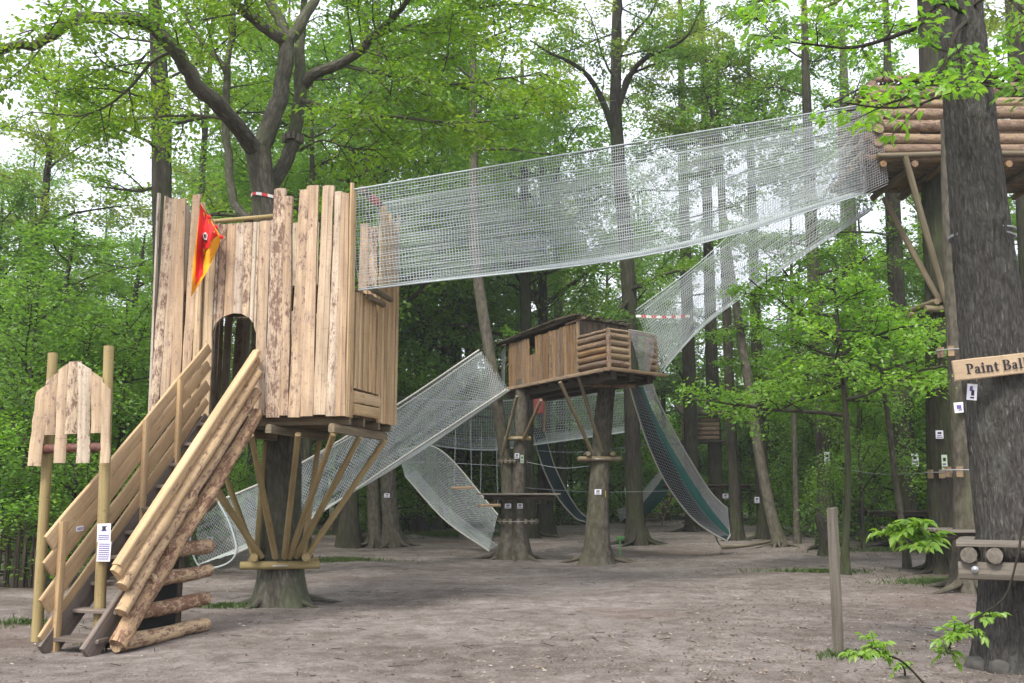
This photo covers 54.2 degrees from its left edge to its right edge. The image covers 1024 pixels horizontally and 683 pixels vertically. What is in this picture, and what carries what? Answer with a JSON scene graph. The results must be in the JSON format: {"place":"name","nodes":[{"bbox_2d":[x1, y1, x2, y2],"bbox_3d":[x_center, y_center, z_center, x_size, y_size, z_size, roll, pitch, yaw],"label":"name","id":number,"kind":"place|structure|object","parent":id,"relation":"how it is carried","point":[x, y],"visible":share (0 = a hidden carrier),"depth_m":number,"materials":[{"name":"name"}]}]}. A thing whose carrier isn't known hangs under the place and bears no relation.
{"place":"outdoors","nodes":[
{"label":"outdoors","id":0,"kind":"place"},
{"bbox_2d":[398,445,498,551],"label":"net tunnel","id":1,"kind":"structure","parent":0,"point":[434,501],"depth_m":27.25,"materials":[{"name":"fabric"}]},
{"bbox_2d":[0,515,948,660],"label":"grass","id":2,"kind":"structure","parent":0,"point":[23,621],"depth_m":19.66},
{"bbox_2d":[0,0,1018,488],"label":"sky","id":3,"kind":"structure","parent":0,"point":[142,162],"materials":[{"name":"white"}]},
{"bbox_2d":[0,502,1023,682],"bbox_3d":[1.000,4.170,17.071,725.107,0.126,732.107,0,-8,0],"label":"ground","id":4,"kind":"structure","parent":0,"point":[356,576],"depth_m":12.39,"materials":[{"name":"soil"}]},
{"bbox_2d":[0,513,36,587],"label":"paling fence","id":5,"kind":"object","parent":4,"relation":"on","point":[14,571],"visible":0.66,"depth_m":16.83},
{"bbox_2d":[0,396,98,585],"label":"shrub","id":6,"kind":"object","parent":4,"relation":"on","point":[6,465],"visible":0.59,"depth_m":17.22,"materials":[{"name":"green plant"}]},
{"bbox_2d":[0,166,114,463],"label":"forest tree","id":7,"kind":"object","parent":4,"relation":"on","point":[20,202],"visible":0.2,"depth_m":25.90,"materials":[{"name":"green plant"}]},
{"bbox_2d":[27,345,113,641],"bbox_3d":[-4.745,1.736,10.777,1.214,3.361,0.285,-4,-10,26],"label":"castle sign","id":8,"kind":"object","parent":4,"relation":"on","point":[70,399],"visible":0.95,"depth_m":10.83,"materials":[{"name":"brown wood"}]},
{"bbox_2d":[0,129,140,368],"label":"forest tree","id":9,"kind":"object","parent":4,"relation":"on","point":[59,181],"visible":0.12,"depth_m":60.58,"materials":[{"name":"green plant"}]},
{"bbox_2d":[0,178,148,547],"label":"young tree","id":10,"kind":"object","parent":4,"relation":"on","point":[71,278],"visible":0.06,"depth_m":30.21,"materials":[{"name":"green plant"}]},
{"bbox_2d":[0,257,149,575],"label":"shrub","id":11,"kind":"object","parent":4,"relation":"on","point":[28,312],"visible":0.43,"depth_m":19.33,"materials":[{"name":"green plant"}]},
{"bbox_2d":[0,44,151,542],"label":"forest tree","id":12,"kind":"object","parent":4,"relation":"on","point":[47,139],"visible":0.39,"depth_m":31.63,"materials":[{"name":"green plant"}]},
{"bbox_2d":[0,211,153,552],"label":"young tree","id":13,"kind":"object","parent":4,"relation":"on","point":[37,263],"visible":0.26,"depth_m":24.30,"materials":[{"name":"green plant"}]},
{"bbox_2d":[0,310,164,579],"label":"shrub","id":14,"kind":"object","parent":4,"relation":"on","point":[125,407],"visible":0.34,"depth_m":18.10,"materials":[{"name":"green plant"}]},
{"bbox_2d":[63,192,149,369],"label":"forest tree","id":15,"kind":"object","parent":4,"relation":"on","point":[106,228],"visible":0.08,"depth_m":57.34,"materials":[{"name":"green plant"}]},
{"bbox_2d":[0,278,231,574],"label":"shrub","id":16,"kind":"object","parent":4,"relation":"on","point":[125,330],"visible":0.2,"depth_m":19.50,"materials":[{"name":"green plant"}]},
{"bbox_2d":[0,226,233,517],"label":"forest tree","id":17,"kind":"object","parent":4,"relation":"on","point":[103,261],"visible":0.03,"depth_m":27.18,"materials":[{"name":"green plant"}]},
{"bbox_2d":[37,343,263,656],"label":"staircase","id":18,"kind":"structure","parent":4,"relation":"on","point":[164,513],"depth_m":11.04,"materials":[{"name":"brown wood"}]},
{"bbox_2d":[82,164,234,375],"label":"young tree","id":19,"kind":"object","parent":4,"relation":"on","point":[132,244],"visible":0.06,"depth_m":46.11,"materials":[{"name":"green plant"}]},
{"bbox_2d":[82,335,251,570],"bbox_3d":[-7.864,2.726,21.985,3.716,6.057,5.399,6,-10,-34],"label":"shrub","id":20,"kind":"object","parent":4,"relation":"on","point":[137,372],"visible":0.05,"depth_m":21.70,"materials":[{"name":"green plant"}]},
{"bbox_2d":[3,0,379,567],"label":"forest tree","id":21,"kind":"object","parent":4,"relation":"on","point":[162,182],"visible":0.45,"depth_m":20.36,"materials":[{"name":"green plant"}]},
{"bbox_2d":[145,145,258,529],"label":"young tree","id":22,"kind":"object","parent":4,"relation":"on","point":[213,192],"visible":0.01,"depth_m":42.48,"materials":[{"name":"green plant"}]},
{"bbox_2d":[104,0,307,218],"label":"slim tree","id":23,"kind":"object","parent":4,"relation":"on","point":[205,136],"visible":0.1,"depth_m":38.10,"materials":[{"name":"green plant"}]},
{"bbox_2d":[224,439,333,524],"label":"shrub","id":24,"kind":"object","parent":4,"relation":"on","point":[246,478],"visible":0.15,"depth_m":43.72,"materials":[{"name":"green plant"}]},
{"bbox_2d":[181,0,384,213],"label":"forest tree","id":25,"kind":"object","parent":4,"relation":"on","point":[235,67],"visible":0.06,"depth_m":42.90,"materials":[{"name":"green plant"}]},
{"bbox_2d":[178,88,411,501],"bbox_3d":[-7.110,-1.553,33.155,8.134,16.339,8.165,0,-9,-1],"label":"young tree","id":26,"kind":"object","parent":4,"relation":"on","point":[223,191],"visible":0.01,"depth_m":33.27,"materials":[{"name":"green plant"}]},
{"bbox_2d":[0,0,592,608],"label":"forked oak","id":27,"kind":"object","parent":4,"relation":"on","point":[280,588],"visible":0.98,"depth_m":14.99,"materials":[{"name":"green plant"}]},
{"bbox_2d":[148,182,400,569],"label":"castle tower","id":28,"kind":"structure","parent":27,"relation":"attached to","point":[337,328],"depth_m":12.98,"materials":[{"name":"brown wood"}]},
{"bbox_2d":[191,203,223,295],"bbox_3d":[-3.899,-1.182,12.860,0.378,1.262,0.230,0,-8,0],"label":"castle flag","id":29,"kind":"object","parent":28,"relation":"attached to","point":[209,236],"visible":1,"depth_m":12.86,"materials":[{"name":"red fabric"}]},
{"bbox_2d":[354,104,865,290],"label":"rope net bridge","id":30,"kind":"structure","parent":28,"relation":"attached to","point":[692,218],"depth_m":16.20,"materials":[{"name":"fabric"}]},
{"bbox_2d":[204,26,444,557],"bbox_3d":[-4.971,-1.228,23.279,7.052,12.816,7.664,0,-8,0],"label":"forest tree","id":31,"kind":"object","parent":4,"relation":"on","point":[307,442],"visible":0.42,"depth_m":23.78,"materials":[{"name":"green plant"}]},
{"bbox_2d":[212,0,491,548],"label":"forest tree","id":32,"kind":"object","parent":4,"relation":"on","point":[374,535],"visible":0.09,"depth_m":29.65,"materials":[{"name":"green plant"}]},
{"bbox_2d":[171,0,560,547],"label":"forest tree","id":33,"kind":"object","parent":4,"relation":"on","point":[348,534],"visible":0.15,"depth_m":29.52,"materials":[{"name":"green plant"}]},
{"bbox_2d":[251,42,482,534],"bbox_3d":[-6.240,-2.742,38.865,10.120,20.387,10.309,-2,-9,14],"label":"forest tree","id":34,"kind":"object","parent":4,"relation":"on","point":[416,344],"visible":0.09,"depth_m":37.00,"materials":[{"name":"green plant"}]},
{"bbox_2d":[317,377,450,526],"bbox_3d":[-4.520,3.863,35.361,5.441,6.198,4.890,-4,-9,25],"label":"shrub","id":35,"kind":"object","parent":4,"relation":"on","point":[364,492],"visible":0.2,"depth_m":34.91,"materials":[{"name":"green plant"}]},
{"bbox_2d":[327,365,443,531],"bbox_3d":[-4.625,4.543,37.687,3.950,7.532,5.738,7,-11,-40],"label":"shrub","id":36,"kind":"object","parent":4,"relation":"on","point":[364,527],"visible":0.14,"depth_m":37.23,"materials":[{"name":"green plant"}]},
{"bbox_2d":[293,0,495,548],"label":"forest tree","id":37,"kind":"object","parent":4,"relation":"on","point":[392,536],"visible":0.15,"depth_m":29.55,"materials":[{"name":"green plant"}]},
{"bbox_2d":[335,14,560,532],"bbox_3d":[-3.694,-2.723,40.818,10.602,20.934,10.800,-2,-9,15],"label":"forest tree","id":38,"kind":"object","parent":4,"relation":"on","point":[419,524],"visible":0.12,"depth_m":39.42,"materials":[{"name":"green plant"}]},
{"bbox_2d":[397,398,500,525],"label":"shrub","id":39,"kind":"object","parent":4,"relation":"on","point":[468,475],"visible":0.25,"depth_m":43.50,"materials":[{"name":"green plant"}]},
{"bbox_2d":[67,331,835,514],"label":"wood","id":40,"kind":"object","parent":4,"relation":"on","point":[669,416],"depth_m":75.98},
{"bbox_2d":[331,0,595,562],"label":"twin stem tree","id":41,"kind":"object","parent":4,"relation":"on","point":[512,543],"visible":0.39,"depth_m":24.88,"materials":[{"name":"green plant"}]},
{"bbox_2d":[476,493,560,503],"bbox_3d":[0.143,3.737,23.809,1.960,0.250,1.390,0,-8,0],"label":"tree platform","id":42,"kind":"object","parent":41,"relation":"attached to","point":[495,497],"visible":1,"depth_m":23.35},
{"bbox_2d":[387,139,549,529],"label":"young tree","id":43,"kind":"object","parent":4,"relation":"on","point":[439,522],"visible":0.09,"depth_m":41.55,"materials":[{"name":"green plant"}]},
{"bbox_2d":[403,38,533,528],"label":"forest tree","id":44,"kind":"object","parent":4,"relation":"on","point":[460,455],"visible":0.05,"depth_m":43.57,"materials":[{"name":"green plant"}]},
{"bbox_2d":[0,542,942,679],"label":"fallen twigs","id":45,"kind":"object","parent":4,"relation":"on","point":[521,616],"visible":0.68,"depth_m":11.20,"materials":[{"name":"wood"}]},
{"bbox_2d":[395,109,578,462],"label":"forest tree","id":46,"kind":"object","parent":4,"relation":"on","point":[514,327],"visible":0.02,"depth_m":49.91,"materials":[{"name":"green plant"}]},
{"bbox_2d":[464,370,537,528],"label":"shrub","id":47,"kind":"object","parent":4,"relation":"on","point":[495,471],"visible":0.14,"depth_m":44.12,"materials":[{"name":"green plant"}]},
{"bbox_2d":[409,0,607,527],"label":"forest tree","id":48,"kind":"object","parent":4,"relation":"on","point":[470,455],"visible":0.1,"depth_m":44.65,"materials":[{"name":"green plant"}]},
{"bbox_2d":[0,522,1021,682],"bbox_3d":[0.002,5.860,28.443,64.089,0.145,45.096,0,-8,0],"label":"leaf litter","id":49,"kind":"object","parent":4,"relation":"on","point":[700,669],"visible":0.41,"depth_m":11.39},
{"bbox_2d":[423,34,632,538],"bbox_3d":[0.290,-2.323,36.594,6.649,18.924,7.770,8,-12,-44],"label":"forest tree","id":50,"kind":"object","parent":4,"relation":"on","point":[525,282],"visible":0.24,"depth_m":35.87,"materials":[{"name":"green plant"}]},
{"bbox_2d":[395,386,655,450],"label":"net bridge","id":51,"kind":"structure","parent":50,"relation":"attached to","point":[538,443],"depth_m":36.28,"materials":[{"name":"fabric"}]},
{"bbox_2d":[534,426,585,524],"bbox_3d":[1.867,4.944,37.326,0.316,3.825,4.141,-6,-10,33],"label":"net slide","id":52,"kind":"object","parent":50,"relation":"attached to","point":[552,475],"visible":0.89,"depth_m":37.01,"materials":[{"name":"fabric"}]},
{"bbox_2d":[364,72,710,534],"bbox_3d":[0.841,-2.020,38.654,12.450,18.879,12.037,8,-12,-42],"label":"forest tree","id":53,"kind":"object","parent":4,"relation":"on","point":[541,302],"visible":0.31,"depth_m":38.15,"materials":[{"name":"green plant"}]},
{"bbox_2d":[483,51,659,525],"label":"forest tree","id":54,"kind":"object","parent":4,"relation":"on","point":[560,459],"visible":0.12,"depth_m":47.74,"materials":[{"name":"green plant"}]},
{"bbox_2d":[536,395,621,524],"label":"shrub","id":55,"kind":"object","parent":4,"relation":"on","point":[585,471],"visible":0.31,"depth_m":48.19,"materials":[{"name":"green plant"}]},
{"bbox_2d":[533,276,642,512],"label":"young tree","id":56,"kind":"object","parent":4,"relation":"on","point":[612,294],"visible":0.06,"depth_m":56.08,"materials":[{"name":"green plant"}]},
{"bbox_2d":[558,387,633,564],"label":"stout tree","id":57,"kind":"object","parent":4,"relation":"on","point":[597,549],"visible":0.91,"depth_m":22.58,"materials":[{"name":"brown plant"}]},
{"bbox_2d":[495,313,666,455],"bbox_3d":[1.238,1.116,23.514,2.447,3.100,5.397,5,-10,-29],"label":"tree hut","id":58,"kind":"object","parent":57,"relation":"on","point":[579,354],"visible":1,"depth_m":22.56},
{"bbox_2d":[189,349,509,568],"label":"net tunnel","id":59,"kind":"structure","parent":58,"relation":"attached to","point":[413,452],"depth_m":21.73,"materials":[{"name":"fabric"}]},
{"bbox_2d":[628,329,654,370],"bbox_3d":[2.899,0.200,21.900,0.865,0.873,0.156,8,-11,-41],"label":"net curtain","id":60,"kind":"object","parent":58,"relation":"attached to","point":[646,367],"visible":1,"depth_m":21.85,"materials":[{"name":"grey fabric"}]},
{"bbox_2d":[629,384,730,541],"bbox_3d":[4.162,2.942,24.258,0.387,3.904,5.325,-7,-11,38],"label":"net slide","id":61,"kind":"object","parent":58,"relation":"attached to","point":[678,477],"visible":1,"depth_m":24.01,"materials":[{"name":"grey fabric"}]},
{"bbox_2d":[551,384,656,521],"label":"shrub","id":62,"kind":"object","parent":4,"relation":"on","point":[580,449],"visible":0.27,"depth_m":49.56,"materials":[{"name":"green plant"}]},
{"bbox_2d":[533,219,697,516],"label":"forest tree","id":63,"kind":"object","parent":4,"relation":"on","point":[619,282],"visible":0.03,"depth_m":61.24,"materials":[{"name":"green plant"}]},
{"bbox_2d":[500,0,738,546],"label":"forest tree","id":64,"kind":"object","parent":4,"relation":"on","point":[636,532],"visible":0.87,"depth_m":31.37,"materials":[{"name":"green plant"}]},
{"bbox_2d":[567,408,679,520],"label":"shrub","id":65,"kind":"object","parent":4,"relation":"on","point":[622,502],"visible":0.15,"depth_m":52.05,"materials":[{"name":"green plant"}]},
{"bbox_2d":[564,161,704,483],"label":"forest tree","id":66,"kind":"object","parent":4,"relation":"on","point":[648,203],"visible":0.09,"depth_m":71.08,"materials":[{"name":"green plant"}]},
{"bbox_2d":[618,472,668,523],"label":"net slide","id":67,"kind":"object","parent":4,"relation":"on","point":[652,500],"visible":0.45,"depth_m":45.23,"materials":[{"name":"fabric"}]},
{"bbox_2d":[620,254,707,520],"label":"young tree","id":68,"kind":"object","parent":4,"relation":"on","point":[664,407],"visible":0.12,"depth_m":56.29,"materials":[{"name":"green plant"}]},
{"bbox_2d":[576,0,781,532],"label":"forest tree","id":69,"kind":"object","parent":4,"relation":"on","point":[690,414],"visible":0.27,"depth_m":41.36,"materials":[{"name":"green plant"}]},
{"bbox_2d":[610,204,790,493],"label":"forest tree","id":70,"kind":"object","parent":4,"relation":"on","point":[675,367],"visible":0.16,"depth_m":54.08,"materials":[{"name":"green plant"}]},
{"bbox_2d":[627,38,800,547],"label":"forest tree","id":71,"kind":"object","parent":4,"relation":"on","point":[778,538],"visible":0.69,"depth_m":31.47,"materials":[{"name":"green plant"}]},
{"bbox_2d":[628,0,801,527],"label":"forest tree","id":72,"kind":"object","parent":4,"relation":"on","point":[715,466],"visible":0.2,"depth_m":42.32,"materials":[{"name":"green plant"}]},
{"bbox_2d":[674,405,725,443],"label":"log cabin","id":73,"kind":"object","parent":72,"relation":"attached to","point":[708,429],"visible":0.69,"depth_m":41.46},
{"bbox_2d":[635,28,822,540],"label":"forest tree","id":74,"kind":"object","parent":4,"relation":"on","point":[737,533],"visible":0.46,"depth_m":33.02,"materials":[{"name":"green plant"}]},
{"bbox_2d":[656,20,844,539],"bbox_3d":[9.220,-2.222,35.085,7.601,18.274,8.531,0,-8,0],"label":"forest tree","id":75,"kind":"object","parent":4,"relation":"on","point":[761,530],"visible":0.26,"depth_m":34.40,"materials":[{"name":"green plant"}]},
{"bbox_2d":[697,342,813,504],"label":"shrub","id":76,"kind":"object","parent":4,"relation":"on","point":[740,389],"visible":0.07,"depth_m":49.58,"materials":[{"name":"green plant"}]},
{"bbox_2d":[723,386,810,526],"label":"shrub","id":77,"kind":"object","parent":4,"relation":"on","point":[770,441],"visible":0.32,"depth_m":47.05,"materials":[{"name":"green plant"}]},
{"bbox_2d":[698,248,883,522],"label":"young tree","id":78,"kind":"object","parent":4,"relation":"on","point":[781,444],"visible":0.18,"depth_m":47.65,"materials":[{"name":"green plant"}]},
{"bbox_2d":[697,171,887,543],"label":"forest tree","id":79,"kind":"object","parent":4,"relation":"on","point":[796,515],"visible":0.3,"depth_m":31.07,"materials":[{"name":"green plant"}]},
{"bbox_2d":[675,0,922,549],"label":"forest tree","id":80,"kind":"object","parent":4,"relation":"on","point":[811,260],"visible":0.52,"depth_m":29.38,"materials":[{"name":"green plant"}]},
{"bbox_2d":[746,394,864,532],"bbox_3d":[11.629,4.292,39.553,4.667,6.766,6.058,-1,-9,10],"label":"shrub","id":81,"kind":"object","parent":4,"relation":"on","point":[784,474],"visible":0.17,"depth_m":39.87,"materials":[{"name":"green plant"}]},
{"bbox_2d":[669,236,957,574],"bbox_3d":[6.248,1.284,19.337,6.330,6.678,5.830,-3,-9,17],"label":"forest tree","id":82,"kind":"object","parent":4,"relation":"on","point":[936,378],"visible":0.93,"depth_m":19.37,"materials":[{"name":"green plant"}]},
{"bbox_2d":[751,354,890,537],"bbox_3d":[11.757,3.950,35.633,6.599,8.328,4.542,-4,-9,24],"label":"shrub","id":83,"kind":"object","parent":4,"relation":"on","point":[810,423],"visible":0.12,"depth_m":35.77,"materials":[{"name":"green plant"}]},
{"bbox_2d":[813,513,828,556],"bbox_3d":[7.729,4.866,24.930,0.543,1.169,0.358,6,-11,-36],"label":"tree stump","id":84,"kind":"object","parent":4,"relation":"on","point":[821,526],"visible":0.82,"depth_m":24.84,"materials":[{"name":"wood"}]},
{"bbox_2d":[735,0,922,547],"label":"forest tree","id":85,"kind":"object","parent":4,"relation":"on","point":[896,285],"visible":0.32,"depth_m":29.92,"materials":[{"name":"green plant"}]},
{"bbox_2d":[827,507,843,653],"bbox_3d":[3.244,2.488,10.004,0.095,1.637,0.099,2,-9,-14],"label":"wooden post","id":86,"kind":"object","parent":4,"relation":"on","point":[835,580],"visible":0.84,"depth_m":9.99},
{"bbox_2d":[764,16,923,533],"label":"forest tree","id":87,"kind":"object","parent":4,"relation":"on","point":[843,72],"visible":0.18,"depth_m":39.56,"materials":[{"name":"green plant"}]},
{"bbox_2d":[748,301,945,568],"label":"forest tree","id":88,"kind":"object","parent":4,"relation":"on","point":[906,555],"visible":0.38,"depth_m":20.88,"materials":[{"name":"green plant"}]},
{"bbox_2d":[772,202,924,537],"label":"young tree","id":89,"kind":"object","parent":4,"relation":"on","point":[908,276],"visible":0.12,"depth_m":36.25,"materials":[{"name":"green plant"}]},
{"bbox_2d":[783,343,925,550],"bbox_3d":[9.239,3.161,26.715,3.303,6.814,4.799,2,-9,-13],"label":"shrub","id":90,"kind":"object","parent":4,"relation":"on","point":[874,414],"visible":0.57,"depth_m":26.63,"materials":[{"name":"green plant"}]},
{"bbox_2d":[798,390,927,541],"bbox_3d":[11.492,3.623,31.463,5.048,5.639,3.889,-3,-9,21],"label":"shrub","id":91,"kind":"object","parent":4,"relation":"on","point":[878,524],"visible":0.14,"depth_m":31.45,"materials":[{"name":"green plant"}]},
{"bbox_2d":[810,307,926,541],"bbox_3d":[11.787,3.217,30.733,4.542,8.328,6.599,0,-9,-2],"label":"shrub","id":92,"kind":"object","parent":4,"relation":"on","point":[871,522],"visible":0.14,"depth_m":30.57,"materials":[{"name":"green plant"}]},
{"bbox_2d":[735,0,1023,674],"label":"furrowed tree","id":93,"kind":"object","parent":4,"relation":"on","point":[989,300],"visible":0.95,"depth_m":9.26,"materials":[{"name":"green plant"}]},
{"bbox_2d":[951,353,1023,380],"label":"paint ball sign","id":94,"kind":"object","parent":93,"relation":"attached to","point":[990,366],"visible":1,"depth_m":9.10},
{"bbox_2d":[956,536,1023,580],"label":"tree platform","id":95,"kind":"object","parent":93,"relation":"attached to","point":[994,567],"visible":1,"depth_m":8.50,"materials":[{"name":"wood"}]},
{"bbox_2d":[838,631,924,682],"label":"sapling","id":96,"kind":"object","parent":4,"relation":"on","point":[886,655],"visible":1,"depth_m":7.91,"materials":[{"name":"green plant"}]},
{"bbox_2d":[876,360,927,523],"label":"shrub","id":97,"kind":"object","parent":4,"relation":"on","point":[924,489],"visible":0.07,"depth_m":28.56,"materials":[{"name":"green plant"}]},
{"bbox_2d":[798,0,1019,574],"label":"tall tree","id":98,"kind":"object","parent":4,"relation":"on","point":[940,502],"visible":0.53,"depth_m":19.95,"materials":[{"name":"brown plant"}]},
{"bbox_2d":[908,298,945,317],"bbox_3d":[8.723,-0.652,20.335,1.069,0.263,1.082,0,-8,0],"label":"log collar","id":99,"kind":"object","parent":98,"relation":"attached to","point":[929,306],"visible":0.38,"depth_m":19.91,"materials":[{"name":"wood"}]},
{"bbox_2d":[823,68,1023,306],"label":"log hut","id":100,"kind":"object","parent":99,"relation":"on","point":[911,161],"visible":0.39,"depth_m":20.01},
{"bbox_2d":[636,147,873,372],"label":"net tunnel","id":101,"kind":"structure","parent":100,"relation":"attached to","point":[688,338],"depth_m":22.32,"materials":[{"name":"fabric"}]},
{"bbox_2d":[858,111,887,195],"bbox_3d":[7.446,-3.918,20.513,0.496,2.362,1.983,-4,-9,24],"label":"net curtain","id":102,"kind":"object","parent":100,"relation":"attached to","point":[866,183],"visible":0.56,"depth_m":19.78,"materials":[{"name":"grey fabric"}]},
{"bbox_2d":[866,517,957,554],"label":"sapling","id":103,"kind":"object","parent":4,"relation":"on","point":[916,532],"visible":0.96,"depth_m":10.96,"materials":[{"name":"green plant"}]},
{"bbox_2d":[924,119,977,593],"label":"tall tree","id":104,"kind":"object","parent":4,"relation":"on","point":[963,508],"visible":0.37,"depth_m":16.69,"materials":[{"name":"brown plant"}]},
{"bbox_2d":[904,193,1019,444],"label":"young tree","id":105,"kind":"object","parent":4,"relation":"on","point":[918,291],"visible":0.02,"depth_m":35.10,"materials":[{"name":"green plant"}]},
{"bbox_2d":[929,514,1023,672],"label":"sapling","id":106,"kind":"object","parent":4,"relation":"on","point":[956,634],"visible":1,"depth_m":7.89,"materials":[{"name":"green plant"}]},
{"bbox_2d":[985,0,1023,298],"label":"tall tree","id":107,"kind":"object","parent":4,"relation":"on","point":[1019,203],"visible":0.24,"depth_m":26.87,"materials":[{"name":"green plant"}]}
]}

